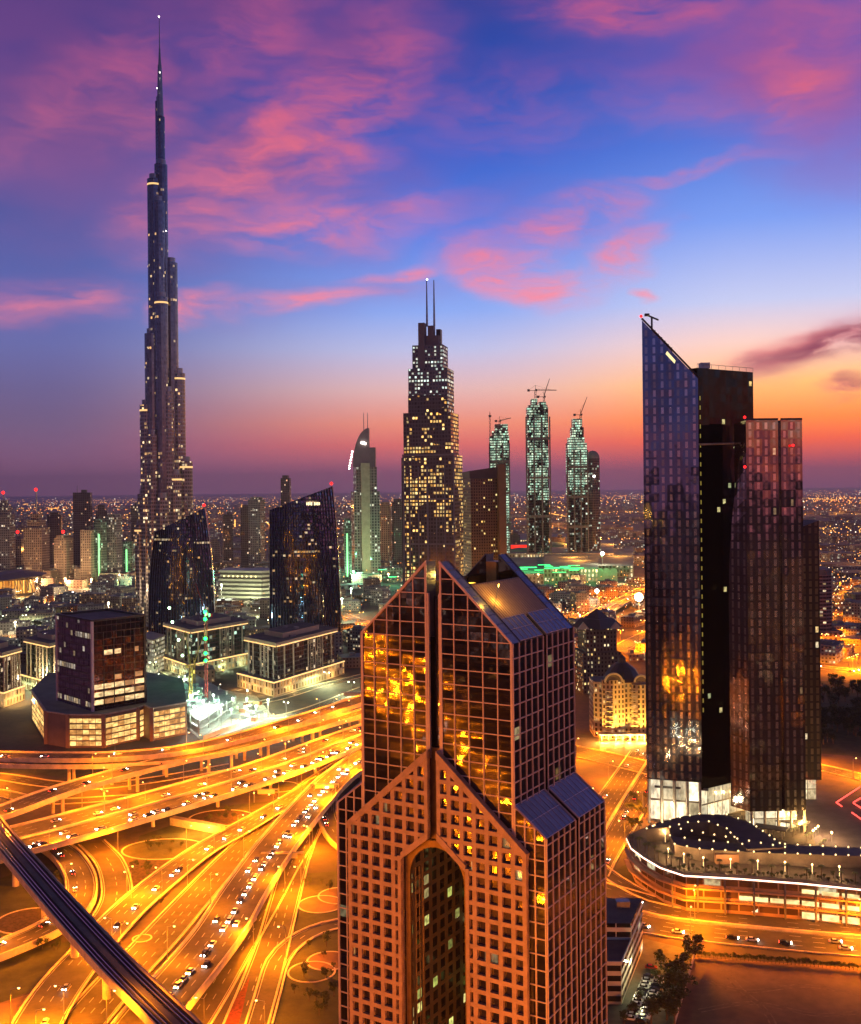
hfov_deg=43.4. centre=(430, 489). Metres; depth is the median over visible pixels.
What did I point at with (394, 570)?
green roof plaza
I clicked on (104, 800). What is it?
street lamp
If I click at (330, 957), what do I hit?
garden bed
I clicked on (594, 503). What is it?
round headed tower
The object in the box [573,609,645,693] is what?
pyramid roofed block
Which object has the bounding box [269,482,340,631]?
tall pleated tower
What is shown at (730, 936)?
traffic car
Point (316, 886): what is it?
verge
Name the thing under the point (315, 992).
tree
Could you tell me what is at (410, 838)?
window
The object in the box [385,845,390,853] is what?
window
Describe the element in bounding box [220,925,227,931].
traffic car
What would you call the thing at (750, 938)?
traffic car
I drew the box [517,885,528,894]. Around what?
window
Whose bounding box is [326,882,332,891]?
tree
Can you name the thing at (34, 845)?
traffic car
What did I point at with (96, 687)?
window
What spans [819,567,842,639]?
drum building
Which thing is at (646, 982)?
parked car
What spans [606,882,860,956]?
road
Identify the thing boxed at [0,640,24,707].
framed office block
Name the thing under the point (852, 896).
shop window
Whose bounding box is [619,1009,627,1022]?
tree
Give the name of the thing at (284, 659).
framed office block
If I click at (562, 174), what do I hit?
sky
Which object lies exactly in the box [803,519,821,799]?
side tower
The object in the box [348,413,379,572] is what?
quarter dome tower
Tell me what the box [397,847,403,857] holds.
window
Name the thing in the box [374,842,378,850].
window
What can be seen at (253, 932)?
street lamp
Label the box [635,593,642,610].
stadium light
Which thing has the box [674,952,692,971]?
tree
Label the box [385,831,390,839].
window
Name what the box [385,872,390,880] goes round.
window
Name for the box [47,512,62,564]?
tower block
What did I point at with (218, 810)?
path
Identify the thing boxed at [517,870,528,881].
window
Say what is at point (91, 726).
window
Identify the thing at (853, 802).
neon outline
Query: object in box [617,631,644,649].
road
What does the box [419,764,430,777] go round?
window
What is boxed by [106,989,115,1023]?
street lamp
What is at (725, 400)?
slab tower
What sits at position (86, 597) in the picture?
building
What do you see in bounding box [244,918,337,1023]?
road
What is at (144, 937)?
garden bed
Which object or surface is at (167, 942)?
street lamp
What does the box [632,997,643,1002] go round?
parked car
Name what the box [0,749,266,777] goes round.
verge
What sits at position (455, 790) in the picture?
window
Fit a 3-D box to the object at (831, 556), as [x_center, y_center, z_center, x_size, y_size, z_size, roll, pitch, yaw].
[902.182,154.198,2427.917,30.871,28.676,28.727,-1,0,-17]
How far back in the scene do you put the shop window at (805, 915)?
441.66 m
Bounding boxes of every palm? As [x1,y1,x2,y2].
[636,836,644,849]
[651,845,659,860]
[684,854,692,866]
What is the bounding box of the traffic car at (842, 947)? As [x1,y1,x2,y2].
[839,945,852,950]
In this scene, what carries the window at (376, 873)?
in the gabled tower at (471, 849)
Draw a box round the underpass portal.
[170,816,224,832]
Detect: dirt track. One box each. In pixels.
[698,1001,860,1016]
[702,979,860,996]
[720,968,776,1023]
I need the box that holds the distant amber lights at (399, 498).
[10,493,860,604]
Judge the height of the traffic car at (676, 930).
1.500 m
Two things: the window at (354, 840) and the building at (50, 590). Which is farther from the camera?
the building at (50, 590)
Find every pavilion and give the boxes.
[754,823,788,838]
[775,819,809,832]
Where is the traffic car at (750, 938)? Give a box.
[746,936,758,941]
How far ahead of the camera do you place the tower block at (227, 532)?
2490.36 m
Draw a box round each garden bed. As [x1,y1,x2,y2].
[0,908,40,932]
[123,839,197,858]
[134,935,149,940]
[190,810,248,824]
[261,782,297,791]
[289,963,333,981]
[299,896,337,911]
[308,952,337,968]
[319,888,337,902]
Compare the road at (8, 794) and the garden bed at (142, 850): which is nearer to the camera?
the garden bed at (142, 850)
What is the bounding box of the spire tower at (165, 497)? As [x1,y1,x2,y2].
[134,16,194,621]
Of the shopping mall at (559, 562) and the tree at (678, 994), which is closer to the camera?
the tree at (678, 994)
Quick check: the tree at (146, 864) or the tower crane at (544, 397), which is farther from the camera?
the tower crane at (544, 397)
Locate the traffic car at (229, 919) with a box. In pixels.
[225,917,232,922]
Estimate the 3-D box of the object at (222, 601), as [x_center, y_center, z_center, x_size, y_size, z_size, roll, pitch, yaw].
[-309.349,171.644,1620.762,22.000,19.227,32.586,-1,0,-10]
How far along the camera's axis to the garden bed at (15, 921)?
451.92 m
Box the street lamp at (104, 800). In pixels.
[100,788,107,814]
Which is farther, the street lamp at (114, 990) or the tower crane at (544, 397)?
the tower crane at (544, 397)
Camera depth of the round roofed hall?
1935.15 m
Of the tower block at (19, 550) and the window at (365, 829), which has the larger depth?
the tower block at (19, 550)
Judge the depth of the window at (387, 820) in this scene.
320.53 m
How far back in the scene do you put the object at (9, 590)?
1795.24 m
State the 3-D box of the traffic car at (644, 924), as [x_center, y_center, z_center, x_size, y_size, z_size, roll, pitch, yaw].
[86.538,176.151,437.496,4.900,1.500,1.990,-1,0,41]
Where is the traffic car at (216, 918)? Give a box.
[213,916,219,922]
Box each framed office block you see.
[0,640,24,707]
[20,626,55,690]
[163,611,248,674]
[237,618,344,696]
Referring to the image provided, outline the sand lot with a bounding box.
[677,957,860,1023]
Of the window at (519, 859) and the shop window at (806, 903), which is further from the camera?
the shop window at (806, 903)
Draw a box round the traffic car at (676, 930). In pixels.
[672,928,684,933]
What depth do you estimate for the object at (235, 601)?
1664.44 m
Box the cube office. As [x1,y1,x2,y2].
[31,608,186,747]
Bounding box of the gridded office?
[146,631,165,672]
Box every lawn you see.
[615,862,637,884]
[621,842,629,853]
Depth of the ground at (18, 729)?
817.60 m
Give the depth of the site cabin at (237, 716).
847.06 m
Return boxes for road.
[0,763,234,789]
[0,788,131,804]
[11,776,317,1023]
[64,755,346,1023]
[78,839,132,919]
[156,671,360,703]
[190,774,361,1023]
[222,829,320,1023]
[229,687,360,720]
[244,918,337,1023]
[341,614,369,623]
[576,745,646,774]
[598,750,647,875]
[606,864,680,908]
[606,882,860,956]
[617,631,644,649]
[820,665,860,673]
[821,764,860,780]
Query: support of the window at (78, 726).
in the cube office
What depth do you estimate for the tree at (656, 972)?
388.77 m
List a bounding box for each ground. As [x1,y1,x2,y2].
[0,487,860,1023]
[187,690,271,739]
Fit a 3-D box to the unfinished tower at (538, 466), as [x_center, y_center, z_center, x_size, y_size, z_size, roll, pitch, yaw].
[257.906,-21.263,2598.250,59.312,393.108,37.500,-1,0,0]
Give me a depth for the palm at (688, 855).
458.95 m
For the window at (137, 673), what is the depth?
794.87 m
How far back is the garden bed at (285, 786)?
651.63 m
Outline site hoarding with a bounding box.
[203,715,255,739]
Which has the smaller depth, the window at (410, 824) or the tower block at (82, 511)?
the window at (410, 824)
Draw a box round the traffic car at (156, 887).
[152,885,159,890]
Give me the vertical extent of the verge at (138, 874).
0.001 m
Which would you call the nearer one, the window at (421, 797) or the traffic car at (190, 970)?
the window at (421, 797)
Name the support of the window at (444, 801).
in the gabled tower at (471, 849)
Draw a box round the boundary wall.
[675,954,694,1022]
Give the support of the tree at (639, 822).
on the ground at (18, 729)
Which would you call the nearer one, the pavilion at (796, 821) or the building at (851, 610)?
the pavilion at (796, 821)
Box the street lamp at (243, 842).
[243,830,250,857]
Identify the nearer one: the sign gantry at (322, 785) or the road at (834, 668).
the sign gantry at (322, 785)
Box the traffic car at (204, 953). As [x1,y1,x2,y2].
[200,950,208,956]
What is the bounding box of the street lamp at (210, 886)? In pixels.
[210,873,217,903]
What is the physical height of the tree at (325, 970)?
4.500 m
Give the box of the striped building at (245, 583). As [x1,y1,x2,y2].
[219,568,269,599]
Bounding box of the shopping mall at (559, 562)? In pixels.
[507,534,632,584]
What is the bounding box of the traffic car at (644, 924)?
[642,922,649,927]
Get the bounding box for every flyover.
[0,694,360,780]
[0,708,360,784]
[0,708,360,819]
[0,723,361,863]
[0,844,97,961]
[110,750,361,1023]
[318,749,361,849]
[578,585,644,617]
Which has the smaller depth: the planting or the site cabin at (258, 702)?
the planting
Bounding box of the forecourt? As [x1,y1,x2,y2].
[608,938,692,1023]
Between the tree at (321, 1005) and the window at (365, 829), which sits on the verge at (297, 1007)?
the tree at (321, 1005)
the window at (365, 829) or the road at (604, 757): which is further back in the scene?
the road at (604, 757)
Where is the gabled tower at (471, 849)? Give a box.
[337,553,607,1023]
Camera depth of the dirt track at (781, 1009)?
367.46 m
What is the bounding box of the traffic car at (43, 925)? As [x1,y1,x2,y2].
[39,922,49,927]
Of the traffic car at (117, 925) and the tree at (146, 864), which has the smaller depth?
the traffic car at (117, 925)
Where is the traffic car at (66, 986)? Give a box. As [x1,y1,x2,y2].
[61,983,69,990]
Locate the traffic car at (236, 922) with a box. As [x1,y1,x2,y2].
[233,920,239,926]
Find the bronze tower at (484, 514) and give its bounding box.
[463,464,506,574]
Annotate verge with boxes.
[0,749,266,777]
[0,863,64,936]
[0,942,70,1002]
[0,994,28,1023]
[127,860,168,886]
[132,801,270,858]
[274,930,338,1023]
[293,871,337,932]
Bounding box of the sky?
[0,0,860,495]
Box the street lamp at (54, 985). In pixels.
[53,984,64,1020]
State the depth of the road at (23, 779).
672.73 m
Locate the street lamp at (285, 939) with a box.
[277,925,286,957]
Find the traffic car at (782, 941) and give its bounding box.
[779,939,791,944]
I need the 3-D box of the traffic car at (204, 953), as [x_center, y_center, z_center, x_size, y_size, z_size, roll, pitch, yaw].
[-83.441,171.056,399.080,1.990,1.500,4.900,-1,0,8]
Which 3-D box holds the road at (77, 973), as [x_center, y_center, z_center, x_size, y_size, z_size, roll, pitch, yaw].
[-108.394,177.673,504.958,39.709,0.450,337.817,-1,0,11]
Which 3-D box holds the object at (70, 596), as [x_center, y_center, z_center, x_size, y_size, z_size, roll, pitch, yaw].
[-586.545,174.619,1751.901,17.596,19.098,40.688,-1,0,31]
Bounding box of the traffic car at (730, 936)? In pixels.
[726,934,738,939]
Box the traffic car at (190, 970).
[185,967,194,974]
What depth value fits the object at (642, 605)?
1573.16 m
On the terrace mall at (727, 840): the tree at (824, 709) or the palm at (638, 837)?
the palm at (638, 837)
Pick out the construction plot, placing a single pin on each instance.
(826, 813)
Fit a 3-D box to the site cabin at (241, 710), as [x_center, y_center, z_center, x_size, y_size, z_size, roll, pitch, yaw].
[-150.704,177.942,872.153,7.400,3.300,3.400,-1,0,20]
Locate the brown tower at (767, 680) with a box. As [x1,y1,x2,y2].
[729,416,805,832]
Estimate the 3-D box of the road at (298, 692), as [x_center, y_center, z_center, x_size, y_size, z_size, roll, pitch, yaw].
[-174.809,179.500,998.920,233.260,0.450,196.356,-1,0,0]
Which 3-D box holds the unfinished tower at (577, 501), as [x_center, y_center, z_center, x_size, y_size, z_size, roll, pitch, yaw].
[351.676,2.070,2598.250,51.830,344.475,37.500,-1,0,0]
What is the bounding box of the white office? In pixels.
[606,898,642,1004]
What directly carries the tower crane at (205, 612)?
on the site ground at (239, 697)
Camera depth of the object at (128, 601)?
1614.07 m
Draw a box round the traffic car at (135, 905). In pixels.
[132,903,139,908]
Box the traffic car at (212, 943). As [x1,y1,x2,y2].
[208,940,216,946]
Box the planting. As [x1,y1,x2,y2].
[225,977,249,1023]
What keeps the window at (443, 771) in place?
in the gabled tower at (471, 849)
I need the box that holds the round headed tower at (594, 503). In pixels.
[588,451,600,550]
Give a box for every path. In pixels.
[0,907,39,933]
[121,838,198,859]
[132,934,151,942]
[189,809,250,825]
[287,961,335,982]
[299,895,337,912]
[306,951,337,970]
[317,887,337,903]
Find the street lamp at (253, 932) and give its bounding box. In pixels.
[245,917,253,948]
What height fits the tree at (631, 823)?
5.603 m
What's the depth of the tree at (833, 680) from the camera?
935.92 m
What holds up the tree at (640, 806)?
on the pavement
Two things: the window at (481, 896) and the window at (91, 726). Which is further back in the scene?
the window at (91, 726)
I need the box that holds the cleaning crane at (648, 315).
[644,313,658,327]
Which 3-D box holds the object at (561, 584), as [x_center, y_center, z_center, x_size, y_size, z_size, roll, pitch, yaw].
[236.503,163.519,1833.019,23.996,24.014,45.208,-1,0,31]
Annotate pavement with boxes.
[576,737,645,792]
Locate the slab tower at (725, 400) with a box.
[689,362,752,814]
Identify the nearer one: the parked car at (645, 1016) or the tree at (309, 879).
the parked car at (645, 1016)
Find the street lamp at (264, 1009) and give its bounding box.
[254,999,264,1023]
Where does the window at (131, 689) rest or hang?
in the cube office
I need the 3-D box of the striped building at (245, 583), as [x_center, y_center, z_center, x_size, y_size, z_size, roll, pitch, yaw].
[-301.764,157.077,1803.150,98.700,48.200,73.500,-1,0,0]
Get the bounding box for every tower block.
[0,491,15,570]
[15,530,23,564]
[24,488,49,571]
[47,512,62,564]
[54,530,73,583]
[73,490,92,565]
[80,527,94,584]
[94,504,106,521]
[94,516,106,581]
[105,514,122,571]
[122,538,134,571]
[131,503,137,540]
[211,538,219,561]
[222,512,232,561]
[240,505,248,567]
[248,497,264,567]
[281,475,290,505]
[343,518,351,582]
[380,502,391,559]
[392,499,401,566]
[511,532,519,543]
[552,535,565,543]
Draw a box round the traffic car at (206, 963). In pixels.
[202,960,210,967]
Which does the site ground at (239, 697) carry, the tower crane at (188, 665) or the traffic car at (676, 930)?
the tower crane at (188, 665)
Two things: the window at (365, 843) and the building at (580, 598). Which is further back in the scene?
the building at (580, 598)
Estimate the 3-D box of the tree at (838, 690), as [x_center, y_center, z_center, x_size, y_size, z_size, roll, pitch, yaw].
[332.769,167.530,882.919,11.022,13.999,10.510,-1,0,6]
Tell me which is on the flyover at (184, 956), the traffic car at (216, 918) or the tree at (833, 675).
the traffic car at (216, 918)
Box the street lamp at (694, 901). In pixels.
[693,884,695,919]
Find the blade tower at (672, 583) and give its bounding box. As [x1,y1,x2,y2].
[640,315,707,822]
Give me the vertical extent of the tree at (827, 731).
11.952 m
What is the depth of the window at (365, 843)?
324.94 m
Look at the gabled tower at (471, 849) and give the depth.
315.29 m
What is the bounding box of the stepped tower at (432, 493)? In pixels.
[401,279,463,584]
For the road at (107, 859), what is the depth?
504.47 m
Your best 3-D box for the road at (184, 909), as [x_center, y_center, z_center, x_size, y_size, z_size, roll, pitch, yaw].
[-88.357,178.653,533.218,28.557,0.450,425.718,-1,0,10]
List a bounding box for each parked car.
[625,1014,635,1020]
[626,1011,638,1015]
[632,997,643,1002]
[635,1016,648,1023]
[636,987,649,992]
[636,1013,650,1019]
[638,983,650,988]
[639,980,651,985]
[641,977,653,981]
[642,973,653,978]
[645,964,657,969]
[647,989,658,994]
[649,986,661,991]
[650,982,660,987]
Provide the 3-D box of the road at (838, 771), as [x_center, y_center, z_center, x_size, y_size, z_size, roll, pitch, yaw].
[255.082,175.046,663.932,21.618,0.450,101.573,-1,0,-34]
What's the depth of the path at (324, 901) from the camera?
472.68 m
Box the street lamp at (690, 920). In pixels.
[690,905,691,938]
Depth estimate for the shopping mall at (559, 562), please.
2270.83 m
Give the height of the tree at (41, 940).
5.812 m
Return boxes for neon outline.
[836,786,860,818]
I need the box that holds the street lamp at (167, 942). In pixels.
[167,925,175,959]
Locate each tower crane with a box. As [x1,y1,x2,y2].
[185,631,194,699]
[185,638,202,682]
[196,584,211,697]
[489,415,490,465]
[527,385,556,398]
[537,378,549,401]
[573,398,586,418]
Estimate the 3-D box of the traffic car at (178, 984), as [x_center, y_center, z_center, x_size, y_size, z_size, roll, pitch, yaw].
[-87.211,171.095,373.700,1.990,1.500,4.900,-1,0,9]
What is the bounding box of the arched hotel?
[589,654,645,741]
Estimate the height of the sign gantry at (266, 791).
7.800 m
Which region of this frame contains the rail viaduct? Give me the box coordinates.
[0,815,202,1023]
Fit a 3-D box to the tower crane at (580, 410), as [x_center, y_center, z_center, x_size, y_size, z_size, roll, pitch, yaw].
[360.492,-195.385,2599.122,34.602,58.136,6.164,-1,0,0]
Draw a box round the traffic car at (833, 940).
[829,938,841,943]
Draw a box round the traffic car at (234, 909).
[231,907,237,913]
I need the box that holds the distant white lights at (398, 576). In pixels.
[16,490,859,684]
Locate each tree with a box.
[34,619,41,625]
[35,935,48,949]
[54,941,60,949]
[130,859,138,868]
[140,862,148,873]
[291,983,298,993]
[302,967,308,973]
[303,877,311,881]
[303,987,313,1000]
[313,990,319,996]
[313,1000,324,1014]
[321,967,332,977]
[321,990,329,1006]
[322,930,330,946]
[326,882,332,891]
[328,981,337,996]
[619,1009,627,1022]
[625,803,633,811]
[626,819,635,826]
[626,1001,637,1010]
[634,804,642,813]
[635,988,644,999]
[636,820,642,828]
[640,806,647,816]
[643,997,659,1023]
[647,992,663,1013]
[651,967,660,978]
[653,949,666,963]
[656,971,683,993]
[656,992,674,1019]
[658,958,680,989]
[662,998,682,1023]
[668,984,690,1011]
[672,970,697,990]
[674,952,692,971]
[681,941,699,963]
[682,931,703,952]
[821,683,830,701]
[821,706,834,722]
[821,713,831,728]
[821,718,832,727]
[821,728,831,743]
[828,673,837,685]
[828,677,841,686]
[831,686,843,703]
[837,675,844,682]
[840,688,850,701]
[849,682,856,692]
[849,697,860,707]
[854,686,860,696]
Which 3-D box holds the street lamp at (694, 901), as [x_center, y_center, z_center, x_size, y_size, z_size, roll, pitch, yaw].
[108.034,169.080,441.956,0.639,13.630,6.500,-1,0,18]
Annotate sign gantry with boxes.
[254,788,278,802]
[261,851,304,867]
[310,783,338,788]
[340,692,360,696]
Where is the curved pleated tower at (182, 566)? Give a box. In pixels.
[148,504,215,642]
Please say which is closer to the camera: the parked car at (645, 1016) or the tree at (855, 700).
the parked car at (645, 1016)
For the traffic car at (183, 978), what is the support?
on the flyover at (184, 956)
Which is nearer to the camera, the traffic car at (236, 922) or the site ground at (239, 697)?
the traffic car at (236, 922)
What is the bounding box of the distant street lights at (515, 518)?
[21,490,860,670]
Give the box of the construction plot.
[806,772,860,847]
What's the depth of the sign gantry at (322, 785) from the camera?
620.90 m
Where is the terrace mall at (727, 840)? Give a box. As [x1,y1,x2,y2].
[624,813,860,925]
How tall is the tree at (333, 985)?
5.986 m
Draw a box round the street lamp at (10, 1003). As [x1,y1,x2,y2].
[10,986,20,1023]
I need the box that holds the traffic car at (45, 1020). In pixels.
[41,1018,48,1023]
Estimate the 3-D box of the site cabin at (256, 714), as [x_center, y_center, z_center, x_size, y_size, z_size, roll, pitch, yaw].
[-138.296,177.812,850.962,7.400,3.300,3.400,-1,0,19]
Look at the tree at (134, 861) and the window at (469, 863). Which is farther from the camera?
the tree at (134, 861)
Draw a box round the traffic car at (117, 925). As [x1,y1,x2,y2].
[113,922,121,927]
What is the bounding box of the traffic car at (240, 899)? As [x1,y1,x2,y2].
[237,897,243,902]
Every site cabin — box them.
[231,714,240,718]
[239,708,248,712]
[245,710,254,714]
[248,704,257,708]
[248,716,256,721]
[250,713,259,717]
[253,700,261,704]
[256,712,266,716]
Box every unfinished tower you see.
[489,424,510,552]
[525,399,551,551]
[566,419,588,551]
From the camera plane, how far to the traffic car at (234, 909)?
438.86 m
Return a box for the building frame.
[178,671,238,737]
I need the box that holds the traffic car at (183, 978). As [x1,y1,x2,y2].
[179,975,187,982]
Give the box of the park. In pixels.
[821,681,860,756]
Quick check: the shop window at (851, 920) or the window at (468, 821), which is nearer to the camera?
the window at (468, 821)
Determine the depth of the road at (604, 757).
710.29 m
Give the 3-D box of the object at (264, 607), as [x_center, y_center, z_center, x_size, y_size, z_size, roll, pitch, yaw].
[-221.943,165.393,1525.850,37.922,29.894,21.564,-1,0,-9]
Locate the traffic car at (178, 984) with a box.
[173,981,182,988]
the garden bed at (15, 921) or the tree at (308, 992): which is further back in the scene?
the garden bed at (15, 921)
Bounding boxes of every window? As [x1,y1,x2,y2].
[70,724,75,728]
[76,724,81,728]
[83,724,88,728]
[89,724,94,728]
[94,684,102,689]
[94,692,103,697]
[94,699,103,705]
[104,649,112,654]
[104,682,113,687]
[105,690,113,695]
[105,698,113,703]
[115,674,121,678]
[115,681,123,686]
[115,688,123,693]
[115,696,123,701]
[125,679,133,684]
[125,687,133,692]
[125,694,133,699]
[135,671,142,675]
[135,678,143,683]
[135,685,143,690]
[135,693,143,698]
[353,825,356,832]
[353,838,356,846]
[353,852,356,859]
[353,865,405,1023]
[362,813,367,821]
[363,827,367,834]
[363,840,367,848]
[363,854,367,862]
[363,868,368,876]
[374,802,378,809]
[374,815,378,823]
[374,829,378,837]
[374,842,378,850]
[374,856,379,864]
[374,870,379,878]
[385,803,389,811]
[385,817,390,825]
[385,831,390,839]
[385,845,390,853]
[385,858,390,866]
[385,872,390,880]
[396,791,401,799]
[396,805,401,813]
[396,819,401,827]
[397,833,401,841]
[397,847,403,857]
[408,779,412,787]
[408,793,413,801]
[408,807,413,815]
[408,821,413,829]
[408,835,413,843]
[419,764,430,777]
[419,778,430,791]
[419,792,430,805]
[420,808,430,820]
[420,821,430,831]
[442,770,445,778]
[442,784,445,792]
[442,799,446,807]
[442,813,446,821]
[442,827,446,835]
[452,786,458,794]
[452,800,458,809]
[453,815,458,823]
[453,829,458,838]
[453,844,458,852]
[465,802,470,811]
[465,817,471,825]
[465,831,471,840]
[465,846,471,854]
[465,860,471,869]
[471,897,530,1023]
[478,819,483,828]
[478,834,483,842]
[478,848,484,857]
[478,863,484,871]
[478,877,484,886]
[478,892,484,901]
[490,822,496,830]
[490,836,496,845]
[491,851,496,859]
[491,865,497,874]
[491,880,497,889]
[491,895,497,903]
[503,838,509,847]
[503,853,510,862]
[504,868,510,877]
[504,883,510,891]
[504,897,510,906]
[517,856,528,864]
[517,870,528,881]
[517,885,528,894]
[666,351,675,363]
[700,406,703,711]
[739,896,752,900]
[755,897,767,901]
[770,898,783,903]
[786,899,798,904]
[802,889,818,894]
[802,901,818,906]
[802,912,818,919]
[822,891,838,896]
[822,903,838,908]
[822,914,838,922]
[842,893,859,898]
[842,905,859,910]
[842,916,859,924]
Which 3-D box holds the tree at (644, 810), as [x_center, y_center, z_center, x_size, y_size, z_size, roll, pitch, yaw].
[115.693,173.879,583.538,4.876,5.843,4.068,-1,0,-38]
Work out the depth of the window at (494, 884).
301.99 m
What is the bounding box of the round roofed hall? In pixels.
[0,569,46,594]
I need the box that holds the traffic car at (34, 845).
[29,843,39,847]
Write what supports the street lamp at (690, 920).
on the road at (806, 936)
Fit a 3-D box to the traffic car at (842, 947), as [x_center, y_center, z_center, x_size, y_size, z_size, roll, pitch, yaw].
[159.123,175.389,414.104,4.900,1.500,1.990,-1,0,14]

